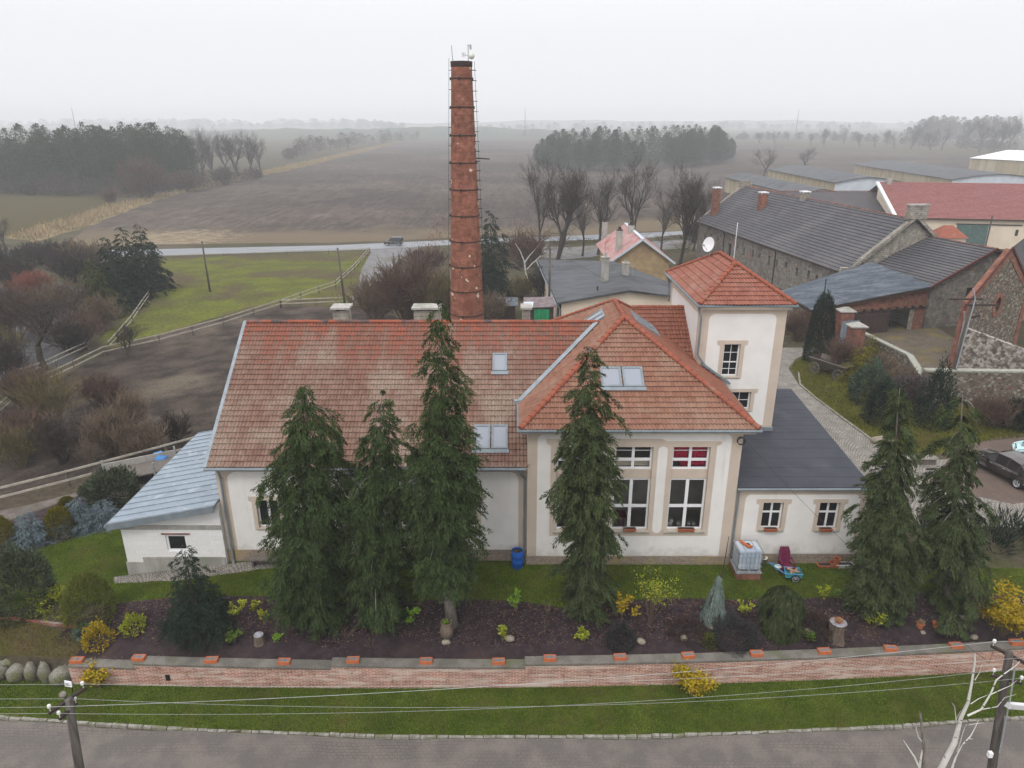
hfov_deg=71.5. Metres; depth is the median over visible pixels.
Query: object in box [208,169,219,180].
bare bush
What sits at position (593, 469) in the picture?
conifer
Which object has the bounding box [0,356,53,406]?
bare bush
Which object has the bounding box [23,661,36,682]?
boulder
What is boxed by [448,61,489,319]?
factory chimney
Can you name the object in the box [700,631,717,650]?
leafy plant
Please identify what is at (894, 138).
bare tree
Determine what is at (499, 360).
roof window
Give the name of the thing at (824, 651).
hollow brick
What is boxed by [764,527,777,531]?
flower box
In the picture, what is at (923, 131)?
bare tree
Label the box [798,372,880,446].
lawn edging
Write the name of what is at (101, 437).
bare bush
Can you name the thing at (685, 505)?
tall window
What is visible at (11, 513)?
gravel drive
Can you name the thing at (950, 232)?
red roofed hut
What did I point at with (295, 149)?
hedge
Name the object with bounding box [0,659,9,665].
boulder
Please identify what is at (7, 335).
bare bush
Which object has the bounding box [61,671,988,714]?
overhead wire
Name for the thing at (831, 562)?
flower pot
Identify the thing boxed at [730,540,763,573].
water tank
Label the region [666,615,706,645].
heather
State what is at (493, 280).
dark spruce
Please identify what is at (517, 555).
water barrel
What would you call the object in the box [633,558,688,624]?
leafy shrub
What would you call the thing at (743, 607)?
leafy plant
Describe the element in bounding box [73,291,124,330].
bare bush
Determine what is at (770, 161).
bare tree
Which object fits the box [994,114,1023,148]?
bare tree
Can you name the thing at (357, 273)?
grass verge
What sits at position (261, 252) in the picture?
rail fence
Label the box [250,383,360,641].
conifer
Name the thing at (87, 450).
bare bush
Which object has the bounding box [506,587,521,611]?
leafy plant
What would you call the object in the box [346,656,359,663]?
hollow brick
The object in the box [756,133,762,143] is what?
bare tree
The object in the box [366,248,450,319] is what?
bare bush
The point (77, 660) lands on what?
hollow brick
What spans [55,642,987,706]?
overhead wire
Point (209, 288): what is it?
utility pole
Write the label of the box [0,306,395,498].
paddock
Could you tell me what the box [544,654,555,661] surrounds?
hollow brick
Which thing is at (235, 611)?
leafy plant
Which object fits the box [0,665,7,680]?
boulder
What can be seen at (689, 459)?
upper window
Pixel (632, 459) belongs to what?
upper window
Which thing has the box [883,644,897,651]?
hollow brick
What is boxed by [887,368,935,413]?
shrub
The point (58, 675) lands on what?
boulder
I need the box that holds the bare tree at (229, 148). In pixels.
[215,129,247,176]
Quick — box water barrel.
[511,547,523,569]
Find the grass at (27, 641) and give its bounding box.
[0,618,81,657]
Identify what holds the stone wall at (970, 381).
on the ground at (272, 155)
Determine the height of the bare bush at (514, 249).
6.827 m
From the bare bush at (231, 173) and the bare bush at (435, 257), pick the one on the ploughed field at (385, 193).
the bare bush at (231, 173)
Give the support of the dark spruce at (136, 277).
on the meadow
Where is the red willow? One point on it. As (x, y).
(28, 279)
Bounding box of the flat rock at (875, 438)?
[871,436,893,443]
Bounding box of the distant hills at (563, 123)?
[0,120,1022,126]
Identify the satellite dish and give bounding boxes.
[702,237,713,256]
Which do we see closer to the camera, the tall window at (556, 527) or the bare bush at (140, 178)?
the tall window at (556, 527)
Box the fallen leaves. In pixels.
[66,597,953,657]
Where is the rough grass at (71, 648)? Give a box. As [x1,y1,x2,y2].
[0,620,83,657]
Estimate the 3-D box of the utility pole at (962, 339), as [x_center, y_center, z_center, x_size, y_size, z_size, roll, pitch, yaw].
[33.872,-2.779,53.394,3.400,9.027,0.450,0,20,0]
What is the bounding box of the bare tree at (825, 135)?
[817,128,836,145]
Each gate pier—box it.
[834,307,856,341]
[845,322,868,352]
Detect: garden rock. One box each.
[442,639,450,644]
[505,635,514,641]
[636,638,645,644]
[680,634,687,641]
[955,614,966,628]
[970,634,977,640]
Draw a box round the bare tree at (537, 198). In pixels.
[518,149,559,252]
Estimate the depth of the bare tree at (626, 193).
136.10 m
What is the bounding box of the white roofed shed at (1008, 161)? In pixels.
[968,150,1023,175]
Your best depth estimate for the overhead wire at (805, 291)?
58.08 m
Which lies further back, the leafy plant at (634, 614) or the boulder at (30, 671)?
the leafy plant at (634, 614)
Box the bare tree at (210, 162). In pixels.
[189,127,218,173]
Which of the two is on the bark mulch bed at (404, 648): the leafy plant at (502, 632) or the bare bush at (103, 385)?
the leafy plant at (502, 632)
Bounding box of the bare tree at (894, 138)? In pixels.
[889,130,902,148]
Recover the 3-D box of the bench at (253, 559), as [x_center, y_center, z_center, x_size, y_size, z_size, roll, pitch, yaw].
[-11.500,8.515,33.990,2.000,0.470,0.400,0,20,0]
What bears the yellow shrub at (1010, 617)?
on the bark mulch bed at (404, 648)
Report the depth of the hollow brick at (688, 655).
28.85 m
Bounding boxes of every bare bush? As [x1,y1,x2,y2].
[0,243,25,264]
[0,254,41,285]
[0,274,61,340]
[0,324,30,351]
[0,331,33,382]
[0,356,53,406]
[0,398,56,455]
[0,403,25,423]
[0,418,41,470]
[3,357,92,426]
[5,283,69,331]
[11,239,56,264]
[18,412,94,464]
[19,180,37,194]
[27,274,94,319]
[33,238,77,263]
[42,317,89,352]
[43,246,97,282]
[49,237,111,271]
[54,309,106,347]
[68,433,110,464]
[69,369,133,406]
[70,402,136,455]
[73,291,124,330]
[100,186,123,204]
[100,386,156,426]
[102,415,171,457]
[112,153,171,199]
[153,408,195,443]
[167,169,201,191]
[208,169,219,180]
[214,165,233,184]
[332,272,400,319]
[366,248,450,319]
[400,244,450,272]
[411,265,450,319]
[483,289,517,319]
[496,229,551,266]
[506,274,536,298]
[525,263,546,296]
[679,223,698,242]
[784,308,819,341]
[816,333,870,372]
[862,351,901,372]
[885,364,925,396]
[957,387,1023,428]
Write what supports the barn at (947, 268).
on the ground at (272, 155)
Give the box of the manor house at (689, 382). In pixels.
[103,251,869,574]
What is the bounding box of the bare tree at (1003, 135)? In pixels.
[983,118,1022,152]
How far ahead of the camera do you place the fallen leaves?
30.64 m
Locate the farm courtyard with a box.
[870,323,953,369]
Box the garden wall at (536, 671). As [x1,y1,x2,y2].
[67,640,1023,687]
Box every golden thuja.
[0,514,19,552]
[42,505,76,541]
[56,495,76,508]
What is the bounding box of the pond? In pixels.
[0,282,88,379]
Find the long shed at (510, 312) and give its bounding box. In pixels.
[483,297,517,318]
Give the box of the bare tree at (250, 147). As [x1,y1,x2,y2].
[239,130,263,174]
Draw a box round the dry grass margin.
[6,144,389,241]
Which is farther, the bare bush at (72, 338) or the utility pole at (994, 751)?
the bare bush at (72, 338)
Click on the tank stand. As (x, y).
(747, 576)
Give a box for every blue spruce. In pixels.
[4,511,59,552]
[56,497,102,538]
[80,498,120,535]
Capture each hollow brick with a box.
[69,656,84,663]
[131,654,146,661]
[204,656,218,663]
[277,658,290,664]
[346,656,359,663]
[419,657,432,664]
[492,657,504,664]
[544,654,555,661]
[613,653,626,660]
[681,651,694,658]
[749,650,763,656]
[817,647,831,654]
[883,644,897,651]
[948,642,963,648]
[1008,639,1023,645]
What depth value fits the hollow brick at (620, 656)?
28.77 m
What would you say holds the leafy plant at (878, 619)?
on the bark mulch bed at (404, 648)
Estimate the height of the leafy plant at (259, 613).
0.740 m
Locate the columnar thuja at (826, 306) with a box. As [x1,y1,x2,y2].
[801,288,836,362]
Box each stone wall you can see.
[922,368,1023,400]
[957,327,1023,368]
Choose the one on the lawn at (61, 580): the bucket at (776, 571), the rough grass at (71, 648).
the bucket at (776, 571)
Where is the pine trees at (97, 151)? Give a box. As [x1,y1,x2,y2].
[0,121,201,189]
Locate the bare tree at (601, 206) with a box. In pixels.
[587,166,631,254]
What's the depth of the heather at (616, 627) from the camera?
29.46 m
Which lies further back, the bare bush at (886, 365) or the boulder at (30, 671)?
the bare bush at (886, 365)
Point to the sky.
(253, 61)
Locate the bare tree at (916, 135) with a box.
[910,127,923,149]
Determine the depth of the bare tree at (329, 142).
649.20 m
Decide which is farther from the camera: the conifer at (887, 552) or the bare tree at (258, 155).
the bare tree at (258, 155)
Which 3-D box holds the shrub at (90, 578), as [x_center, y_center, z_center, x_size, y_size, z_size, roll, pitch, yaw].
[-18.268,9.056,30.566,2.273,2.408,2.276,0,20,0]
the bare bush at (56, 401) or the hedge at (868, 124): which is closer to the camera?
the bare bush at (56, 401)
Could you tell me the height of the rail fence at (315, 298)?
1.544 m
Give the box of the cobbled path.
[113,561,278,582]
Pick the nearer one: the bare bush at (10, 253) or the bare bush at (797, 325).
the bare bush at (797, 325)
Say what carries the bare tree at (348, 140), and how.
on the ground at (272, 155)
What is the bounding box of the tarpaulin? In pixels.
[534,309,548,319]
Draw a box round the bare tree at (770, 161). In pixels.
[753,146,782,175]
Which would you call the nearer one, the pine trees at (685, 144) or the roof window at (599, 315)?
the roof window at (599, 315)
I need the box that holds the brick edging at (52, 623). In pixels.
[0,617,83,629]
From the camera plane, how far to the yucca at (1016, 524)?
35.59 m
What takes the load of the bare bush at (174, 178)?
on the dry grass margin
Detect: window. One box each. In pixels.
[166,535,187,550]
[257,500,277,529]
[472,424,508,452]
[491,353,507,374]
[553,478,573,532]
[584,308,605,320]
[600,366,646,390]
[611,478,649,532]
[614,447,652,468]
[630,310,660,336]
[664,478,705,532]
[671,447,709,468]
[721,344,739,378]
[732,392,750,411]
[758,503,782,531]
[814,503,838,531]
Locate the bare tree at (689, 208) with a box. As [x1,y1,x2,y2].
[664,160,711,265]
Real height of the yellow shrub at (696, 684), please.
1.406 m
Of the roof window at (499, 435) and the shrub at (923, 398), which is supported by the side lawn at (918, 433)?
the shrub at (923, 398)
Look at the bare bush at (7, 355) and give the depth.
65.33 m
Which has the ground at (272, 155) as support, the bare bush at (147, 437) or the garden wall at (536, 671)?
the garden wall at (536, 671)
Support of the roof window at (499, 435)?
in the manor house at (689, 382)
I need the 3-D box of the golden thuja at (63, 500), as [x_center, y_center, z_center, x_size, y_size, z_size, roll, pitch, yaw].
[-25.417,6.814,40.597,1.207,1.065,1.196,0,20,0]
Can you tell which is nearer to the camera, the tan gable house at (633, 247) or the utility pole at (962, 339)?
the utility pole at (962, 339)
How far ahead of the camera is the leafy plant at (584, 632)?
29.79 m
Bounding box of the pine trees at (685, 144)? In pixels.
[531,124,737,168]
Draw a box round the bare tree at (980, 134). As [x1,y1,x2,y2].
[975,119,991,151]
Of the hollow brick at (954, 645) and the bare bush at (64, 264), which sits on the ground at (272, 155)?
the bare bush at (64, 264)
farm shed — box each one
[724,172,835,192]
[767,165,900,191]
[854,160,1023,183]
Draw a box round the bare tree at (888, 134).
[880,130,895,144]
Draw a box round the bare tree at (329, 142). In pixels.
[327,136,332,150]
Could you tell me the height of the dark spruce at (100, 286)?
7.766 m
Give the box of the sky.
[0,0,1023,124]
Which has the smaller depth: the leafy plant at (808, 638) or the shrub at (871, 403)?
the leafy plant at (808, 638)
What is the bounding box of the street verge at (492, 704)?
[0,670,1023,734]
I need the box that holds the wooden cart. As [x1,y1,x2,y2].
[809,353,857,380]
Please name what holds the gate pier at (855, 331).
on the ground at (272, 155)
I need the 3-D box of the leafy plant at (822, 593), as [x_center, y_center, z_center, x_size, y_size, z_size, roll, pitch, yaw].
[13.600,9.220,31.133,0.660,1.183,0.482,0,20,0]
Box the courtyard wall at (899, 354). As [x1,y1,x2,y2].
[863,332,922,396]
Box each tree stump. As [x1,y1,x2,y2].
[254,631,264,646]
[826,616,847,646]
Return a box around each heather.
[605,622,636,652]
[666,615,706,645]
[705,609,761,659]
[791,609,832,644]
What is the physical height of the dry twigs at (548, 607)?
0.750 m
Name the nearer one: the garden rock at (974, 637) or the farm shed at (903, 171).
the garden rock at (974, 637)
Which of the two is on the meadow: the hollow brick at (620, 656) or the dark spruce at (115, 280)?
the dark spruce at (115, 280)
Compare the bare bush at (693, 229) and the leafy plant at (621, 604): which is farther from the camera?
the bare bush at (693, 229)
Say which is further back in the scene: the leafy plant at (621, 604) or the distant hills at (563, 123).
the distant hills at (563, 123)
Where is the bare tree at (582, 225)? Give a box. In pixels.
[570,190,597,255]
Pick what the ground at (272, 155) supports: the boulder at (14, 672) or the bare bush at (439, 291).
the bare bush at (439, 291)
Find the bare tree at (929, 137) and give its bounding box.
[923,131,937,149]
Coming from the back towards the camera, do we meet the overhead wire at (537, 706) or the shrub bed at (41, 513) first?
the shrub bed at (41, 513)
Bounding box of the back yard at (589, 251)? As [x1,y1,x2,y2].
[540,240,696,258]
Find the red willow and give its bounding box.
[3,268,58,296]
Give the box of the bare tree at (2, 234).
[0,217,10,250]
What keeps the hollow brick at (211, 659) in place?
on the garden wall at (536, 671)
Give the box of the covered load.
[153,451,167,460]
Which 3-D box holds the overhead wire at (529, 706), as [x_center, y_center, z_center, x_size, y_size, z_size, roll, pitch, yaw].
[1.411,8.887,20.311,27.010,0.826,0.011,-1,20,-2]
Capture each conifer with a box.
[156,545,235,653]
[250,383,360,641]
[333,389,422,636]
[392,300,492,628]
[539,346,631,629]
[757,585,807,645]
[840,388,934,627]
[912,395,999,640]
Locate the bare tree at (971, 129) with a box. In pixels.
[956,118,979,147]
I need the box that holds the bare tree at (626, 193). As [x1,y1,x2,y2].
[615,144,662,234]
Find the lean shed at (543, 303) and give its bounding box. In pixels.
[523,296,555,319]
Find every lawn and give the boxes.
[0,529,1023,610]
[792,360,1023,454]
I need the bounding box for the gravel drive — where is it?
[0,473,156,519]
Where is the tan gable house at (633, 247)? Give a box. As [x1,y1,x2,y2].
[596,218,674,281]
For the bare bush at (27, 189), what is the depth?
270.89 m
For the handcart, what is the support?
on the lawn at (61, 580)
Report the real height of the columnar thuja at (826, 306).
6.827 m
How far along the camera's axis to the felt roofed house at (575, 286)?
83.56 m
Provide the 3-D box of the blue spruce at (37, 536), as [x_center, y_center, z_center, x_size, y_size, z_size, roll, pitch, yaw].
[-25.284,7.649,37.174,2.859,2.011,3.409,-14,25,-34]
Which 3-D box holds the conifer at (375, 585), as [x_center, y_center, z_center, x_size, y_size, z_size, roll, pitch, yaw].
[-5.539,5.083,29.363,4.010,10.531,4.404,12,24,30]
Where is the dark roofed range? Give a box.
[782,192,885,212]
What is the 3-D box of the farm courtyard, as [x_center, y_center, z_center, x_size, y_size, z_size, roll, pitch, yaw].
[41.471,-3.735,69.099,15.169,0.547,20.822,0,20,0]
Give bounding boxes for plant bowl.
[834,617,845,623]
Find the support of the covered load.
on the trailer
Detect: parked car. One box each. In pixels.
[970,449,1023,488]
[1012,441,1023,452]
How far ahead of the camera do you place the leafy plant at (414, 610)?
30.33 m
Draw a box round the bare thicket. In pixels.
[0,166,262,195]
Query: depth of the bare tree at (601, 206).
141.44 m
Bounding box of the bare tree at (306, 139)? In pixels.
[297,133,312,154]
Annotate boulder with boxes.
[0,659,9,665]
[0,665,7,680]
[5,663,23,681]
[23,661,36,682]
[36,661,51,683]
[49,664,70,686]
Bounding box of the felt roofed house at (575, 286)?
[536,241,670,317]
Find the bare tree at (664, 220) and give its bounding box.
[652,177,680,250]
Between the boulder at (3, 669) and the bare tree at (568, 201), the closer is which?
the boulder at (3, 669)
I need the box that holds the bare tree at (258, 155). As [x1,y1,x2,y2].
[252,136,266,174]
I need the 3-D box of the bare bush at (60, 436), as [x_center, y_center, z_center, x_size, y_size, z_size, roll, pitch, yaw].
[-29.357,3.592,46.305,4.054,3.691,3.878,0,20,0]
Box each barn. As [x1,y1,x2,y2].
[696,180,938,289]
[781,262,933,339]
[868,179,1023,248]
[877,236,1023,328]
[948,239,1023,366]
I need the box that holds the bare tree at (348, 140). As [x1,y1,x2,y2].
[344,136,351,147]
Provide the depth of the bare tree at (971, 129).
713.56 m
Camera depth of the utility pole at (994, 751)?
21.20 m
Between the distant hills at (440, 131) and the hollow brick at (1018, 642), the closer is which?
the hollow brick at (1018, 642)
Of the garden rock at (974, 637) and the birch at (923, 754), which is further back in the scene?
the garden rock at (974, 637)
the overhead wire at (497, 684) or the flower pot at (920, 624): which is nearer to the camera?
the overhead wire at (497, 684)
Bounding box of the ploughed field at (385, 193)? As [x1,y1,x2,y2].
[71,137,975,246]
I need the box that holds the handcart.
[768,562,802,582]
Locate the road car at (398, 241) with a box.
[384,237,403,245]
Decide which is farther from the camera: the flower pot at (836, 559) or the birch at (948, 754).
the flower pot at (836, 559)
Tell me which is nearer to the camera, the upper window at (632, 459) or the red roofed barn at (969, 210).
the upper window at (632, 459)
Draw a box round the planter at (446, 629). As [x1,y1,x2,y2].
[440,618,453,638]
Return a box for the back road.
[8,231,682,256]
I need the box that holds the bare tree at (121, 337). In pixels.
[102,323,151,355]
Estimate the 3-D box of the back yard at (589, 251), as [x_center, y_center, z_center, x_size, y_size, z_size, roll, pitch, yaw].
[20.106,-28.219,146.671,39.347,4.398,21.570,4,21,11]
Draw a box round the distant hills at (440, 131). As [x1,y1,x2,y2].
[0,126,638,136]
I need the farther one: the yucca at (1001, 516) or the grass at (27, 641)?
the yucca at (1001, 516)
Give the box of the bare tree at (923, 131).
[917,119,930,146]
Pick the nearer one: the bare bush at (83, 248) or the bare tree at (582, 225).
the bare bush at (83, 248)
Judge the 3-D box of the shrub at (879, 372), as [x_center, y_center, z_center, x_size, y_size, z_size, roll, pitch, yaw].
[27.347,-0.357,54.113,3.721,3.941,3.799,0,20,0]
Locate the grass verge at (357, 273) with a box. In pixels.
[302,252,370,305]
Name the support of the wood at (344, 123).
on the ground at (272, 155)
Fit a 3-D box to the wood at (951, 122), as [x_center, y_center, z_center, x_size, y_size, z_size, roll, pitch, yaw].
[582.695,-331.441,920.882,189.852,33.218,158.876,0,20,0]
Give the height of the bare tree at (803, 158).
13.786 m
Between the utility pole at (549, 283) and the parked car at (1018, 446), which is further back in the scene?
the utility pole at (549, 283)
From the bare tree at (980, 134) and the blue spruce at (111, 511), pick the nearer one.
the blue spruce at (111, 511)
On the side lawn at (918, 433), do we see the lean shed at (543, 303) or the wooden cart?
the wooden cart
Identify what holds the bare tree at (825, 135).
on the ground at (272, 155)
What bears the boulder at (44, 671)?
on the street verge at (492, 704)
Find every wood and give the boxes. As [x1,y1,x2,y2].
[0,118,406,128]
[901,115,1023,140]
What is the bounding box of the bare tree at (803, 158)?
[798,147,817,165]
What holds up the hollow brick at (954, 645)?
on the garden wall at (536, 671)
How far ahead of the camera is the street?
26.55 m
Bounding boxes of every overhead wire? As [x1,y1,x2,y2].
[11,684,45,684]
[17,713,56,713]
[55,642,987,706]
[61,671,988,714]
[90,678,1019,707]
[102,658,1014,686]
[553,249,948,298]
[743,437,987,661]
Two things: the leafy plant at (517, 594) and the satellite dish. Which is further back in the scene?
the satellite dish
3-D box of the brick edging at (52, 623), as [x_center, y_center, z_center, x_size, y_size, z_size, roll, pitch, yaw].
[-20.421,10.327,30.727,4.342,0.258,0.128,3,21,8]
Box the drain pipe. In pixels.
[739,540,752,547]
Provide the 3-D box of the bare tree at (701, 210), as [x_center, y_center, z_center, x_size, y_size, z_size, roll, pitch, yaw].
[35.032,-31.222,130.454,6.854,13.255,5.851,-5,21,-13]
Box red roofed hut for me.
[933,225,967,241]
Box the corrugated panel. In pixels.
[839,320,859,343]
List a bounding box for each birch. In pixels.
[499,222,562,296]
[903,711,925,767]
[938,652,1019,767]
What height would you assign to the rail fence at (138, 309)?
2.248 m
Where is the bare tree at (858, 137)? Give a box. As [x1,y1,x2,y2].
[853,133,862,147]
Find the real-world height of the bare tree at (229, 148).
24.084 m
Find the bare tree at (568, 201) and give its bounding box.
[536,153,596,259]
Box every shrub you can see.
[0,540,62,627]
[24,583,77,621]
[58,570,116,630]
[70,621,91,641]
[76,464,140,512]
[76,657,112,687]
[80,616,118,653]
[117,612,146,636]
[374,260,449,283]
[412,211,492,250]
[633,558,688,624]
[669,659,719,698]
[846,356,895,405]
[859,374,906,427]
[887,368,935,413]
[909,350,958,432]
[974,576,1023,639]
[1000,394,1023,432]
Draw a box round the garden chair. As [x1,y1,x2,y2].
[777,546,795,575]
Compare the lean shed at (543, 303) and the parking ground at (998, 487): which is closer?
the parking ground at (998, 487)
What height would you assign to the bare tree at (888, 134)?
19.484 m
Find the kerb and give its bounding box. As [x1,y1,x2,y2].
[0,715,1023,739]
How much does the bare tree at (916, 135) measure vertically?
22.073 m
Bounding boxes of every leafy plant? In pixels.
[225,627,244,642]
[227,599,246,619]
[249,599,261,612]
[257,609,268,621]
[272,631,283,641]
[405,606,420,623]
[496,625,507,641]
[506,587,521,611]
[573,625,589,640]
[616,590,634,622]
[631,605,640,618]
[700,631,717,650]
[737,599,754,616]
[804,630,816,640]
[816,584,831,603]
[833,588,843,601]
[863,612,887,628]
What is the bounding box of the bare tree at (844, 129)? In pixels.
[837,123,850,143]
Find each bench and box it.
[248,556,276,567]
[896,454,938,464]
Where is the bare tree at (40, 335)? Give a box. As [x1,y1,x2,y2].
[0,265,87,370]
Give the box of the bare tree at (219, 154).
[200,128,243,169]
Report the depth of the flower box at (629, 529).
33.37 m
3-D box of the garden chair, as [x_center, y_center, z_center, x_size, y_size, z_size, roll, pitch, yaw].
[12.888,8.338,33.426,0.660,1.104,0.825,0,20,0]
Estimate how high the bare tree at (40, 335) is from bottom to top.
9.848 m
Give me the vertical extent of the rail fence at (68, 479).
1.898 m
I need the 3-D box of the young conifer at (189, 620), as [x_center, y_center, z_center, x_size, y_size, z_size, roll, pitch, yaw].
[-13.343,8.621,29.677,3.464,4.192,3.580,0,20,0]
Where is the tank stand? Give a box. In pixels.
[730,562,760,579]
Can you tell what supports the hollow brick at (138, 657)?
on the garden wall at (536, 671)
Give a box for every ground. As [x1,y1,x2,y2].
[0,127,1023,739]
[929,435,1023,503]
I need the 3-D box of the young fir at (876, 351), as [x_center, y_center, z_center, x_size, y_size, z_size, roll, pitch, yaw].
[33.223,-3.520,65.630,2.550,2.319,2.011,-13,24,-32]
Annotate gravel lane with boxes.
[351,246,420,302]
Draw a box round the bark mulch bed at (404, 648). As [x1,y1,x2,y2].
[21,593,1023,659]
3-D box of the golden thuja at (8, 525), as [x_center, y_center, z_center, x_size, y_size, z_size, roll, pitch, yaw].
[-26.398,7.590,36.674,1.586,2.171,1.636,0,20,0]
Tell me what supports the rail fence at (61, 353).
on the ground at (272, 155)
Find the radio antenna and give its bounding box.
[462,44,474,60]
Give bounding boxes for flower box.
[623,527,636,531]
[677,527,694,531]
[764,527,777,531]
[818,527,832,531]
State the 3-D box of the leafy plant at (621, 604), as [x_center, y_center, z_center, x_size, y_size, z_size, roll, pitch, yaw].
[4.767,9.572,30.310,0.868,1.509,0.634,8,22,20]
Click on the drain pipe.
(746, 544)
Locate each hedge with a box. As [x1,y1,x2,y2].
[281,130,419,159]
[478,121,1006,129]
[735,131,1019,150]
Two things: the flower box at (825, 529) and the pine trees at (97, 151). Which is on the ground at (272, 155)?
the pine trees at (97, 151)
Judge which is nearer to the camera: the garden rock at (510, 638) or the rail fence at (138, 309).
the garden rock at (510, 638)
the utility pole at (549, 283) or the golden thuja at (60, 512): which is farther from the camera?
the utility pole at (549, 283)
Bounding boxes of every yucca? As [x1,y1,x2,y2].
[908,511,936,535]
[972,521,1019,556]
[981,501,1023,539]
[993,510,1023,549]
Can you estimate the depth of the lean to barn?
74.12 m
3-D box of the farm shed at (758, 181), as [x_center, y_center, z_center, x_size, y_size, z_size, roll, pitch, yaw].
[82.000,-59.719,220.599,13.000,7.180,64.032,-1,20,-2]
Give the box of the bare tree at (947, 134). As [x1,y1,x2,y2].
[934,127,955,150]
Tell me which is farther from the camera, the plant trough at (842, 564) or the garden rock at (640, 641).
the plant trough at (842, 564)
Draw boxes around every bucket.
[761,556,767,565]
[774,564,781,573]
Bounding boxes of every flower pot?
[829,560,836,568]
[833,556,840,568]
[916,618,925,628]
[932,620,937,627]
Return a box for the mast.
[733,222,737,257]
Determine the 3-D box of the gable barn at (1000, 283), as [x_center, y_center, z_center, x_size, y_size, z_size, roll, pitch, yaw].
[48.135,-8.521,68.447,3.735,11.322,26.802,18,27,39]
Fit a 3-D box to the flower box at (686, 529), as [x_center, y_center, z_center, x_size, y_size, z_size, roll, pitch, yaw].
[8.182,6.851,33.428,0.810,0.190,0.215,0,20,0]
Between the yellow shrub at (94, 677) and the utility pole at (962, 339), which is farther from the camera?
the utility pole at (962, 339)
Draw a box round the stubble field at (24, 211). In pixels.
[0,192,107,235]
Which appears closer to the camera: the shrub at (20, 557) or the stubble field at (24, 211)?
the shrub at (20, 557)
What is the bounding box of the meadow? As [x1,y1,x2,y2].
[99,251,366,348]
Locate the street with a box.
[0,720,1023,767]
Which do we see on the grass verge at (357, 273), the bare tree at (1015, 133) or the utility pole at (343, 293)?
the utility pole at (343, 293)
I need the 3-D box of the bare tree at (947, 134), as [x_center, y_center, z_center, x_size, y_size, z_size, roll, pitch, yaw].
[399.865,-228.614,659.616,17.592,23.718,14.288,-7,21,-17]
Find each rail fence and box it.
[0,247,369,416]
[0,437,192,497]
[18,340,88,373]
[106,273,161,351]
[162,248,367,259]
[279,296,354,307]
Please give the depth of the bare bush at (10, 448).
46.13 m
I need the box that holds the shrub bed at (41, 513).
[0,494,124,550]
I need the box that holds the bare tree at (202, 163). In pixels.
[185,132,212,180]
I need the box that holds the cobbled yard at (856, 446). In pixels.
[777,348,1023,527]
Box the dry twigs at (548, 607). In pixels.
[542,601,559,613]
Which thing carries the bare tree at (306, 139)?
on the ground at (272, 155)
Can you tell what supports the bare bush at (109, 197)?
on the stubble field at (24, 211)
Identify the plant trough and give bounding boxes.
[816,562,839,567]
[836,562,853,567]
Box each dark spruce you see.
[73,258,133,320]
[86,237,149,312]
[108,227,167,300]
[128,224,182,294]
[480,211,520,296]
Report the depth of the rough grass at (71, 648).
29.91 m
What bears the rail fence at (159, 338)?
on the ground at (272, 155)
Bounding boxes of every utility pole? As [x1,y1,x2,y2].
[47,680,86,767]
[201,241,210,291]
[337,248,345,302]
[548,248,550,296]
[949,288,996,369]
[985,216,992,245]
[987,639,1023,767]
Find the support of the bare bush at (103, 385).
on the paddock
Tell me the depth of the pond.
76.28 m
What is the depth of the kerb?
27.26 m
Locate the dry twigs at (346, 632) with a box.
[333,623,357,643]
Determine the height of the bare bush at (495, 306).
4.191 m
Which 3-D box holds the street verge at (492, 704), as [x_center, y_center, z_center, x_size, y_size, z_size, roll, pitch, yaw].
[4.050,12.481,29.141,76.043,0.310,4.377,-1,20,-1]
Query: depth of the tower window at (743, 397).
37.97 m
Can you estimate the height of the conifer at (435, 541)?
14.305 m
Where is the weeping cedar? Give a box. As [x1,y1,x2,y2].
[697,537,728,628]
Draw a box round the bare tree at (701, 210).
[689,181,724,250]
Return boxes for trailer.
[101,446,175,490]
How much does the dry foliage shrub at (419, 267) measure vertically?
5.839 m
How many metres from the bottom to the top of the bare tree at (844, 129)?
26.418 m

